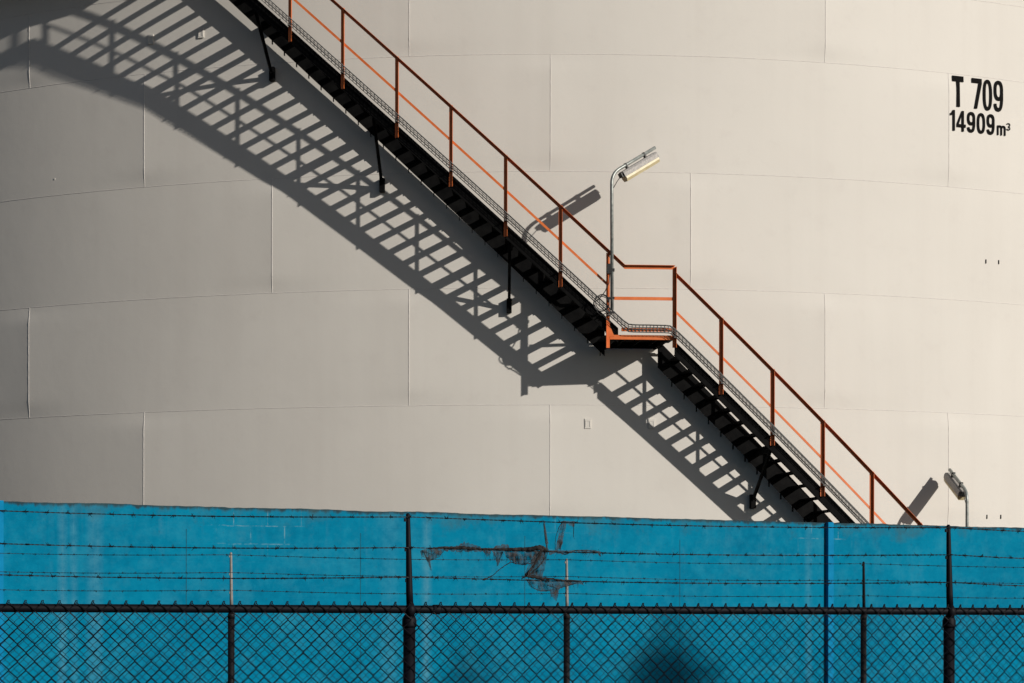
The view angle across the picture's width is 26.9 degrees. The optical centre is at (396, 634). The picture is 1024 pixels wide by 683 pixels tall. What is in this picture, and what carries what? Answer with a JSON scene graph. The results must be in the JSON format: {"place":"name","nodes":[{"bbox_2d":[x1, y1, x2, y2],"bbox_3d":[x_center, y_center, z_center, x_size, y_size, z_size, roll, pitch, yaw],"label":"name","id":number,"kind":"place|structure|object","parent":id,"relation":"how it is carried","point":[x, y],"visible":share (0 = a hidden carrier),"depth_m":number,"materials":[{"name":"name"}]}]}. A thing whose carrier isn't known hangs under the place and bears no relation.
{"place":"outdoors","nodes":[
{"label":"outdoors","id":0,"kind":"place"},
{"label":"ground","id":1,"kind":"structure","parent":0,"visible":0},
{"bbox_2d":[0,509,1023,682],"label":"chain link fence","id":2,"kind":"object","parent":1,"relation":"on","point":[410,609],"visible":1,"depth_m":11.49,"materials":[{"name":"metal"}]},
{"bbox_2d":[420,520,600,600],"bbox_3d":[0.626,-0.399,11.527,1.052,0.442,0.044,0,0,-18],"label":"torn netting","id":3,"kind":"object","parent":2,"relation":"attached to","point":[514,556],"visible":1,"depth_m":11.56,"materials":[{"name":"black fabric"}]},
{"bbox_2d":[0,0,1023,527],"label":"storage tank","id":4,"kind":"object","parent":1,"relation":"on","point":[230,276],"visible":0.69,"depth_m":34.31,"materials":[{"name":"metal"}]},
{"bbox_2d":[229,0,922,524],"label":"spiral staircase","id":5,"kind":"structure","parent":4,"relation":"attached to","point":[691,380],"depth_m":33.24,"materials":[{"name":"black metal"}]},
{"bbox_2d":[593,146,659,323],"bbox_3d":[3.557,-6.173,32.921,1.128,2.806,0.160,0,0,-23],"label":"lamp post","id":6,"kind":"object","parent":5,"relation":"attached to","point":[639,167],"visible":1,"depth_m":32.80,"materials":[{"name":"metal"}]},
{"bbox_2d":[0,500,1023,682],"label":"boundary wall","id":7,"kind":"structure","parent":1,"relation":"on","point":[96,529],"depth_m":24.76,"materials":[{"name":"blue paint"}]},
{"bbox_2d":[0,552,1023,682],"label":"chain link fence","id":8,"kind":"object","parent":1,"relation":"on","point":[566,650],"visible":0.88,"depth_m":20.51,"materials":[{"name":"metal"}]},
{"bbox_2d":[944,468,968,526],"bbox_3d":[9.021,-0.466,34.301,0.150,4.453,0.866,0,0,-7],"label":"lamp post","id":9,"kind":"object","parent":1,"relation":"on","point":[955,485],"visible":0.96,"depth_m":34.14,"materials":[{"name":"metal"}]}
]}

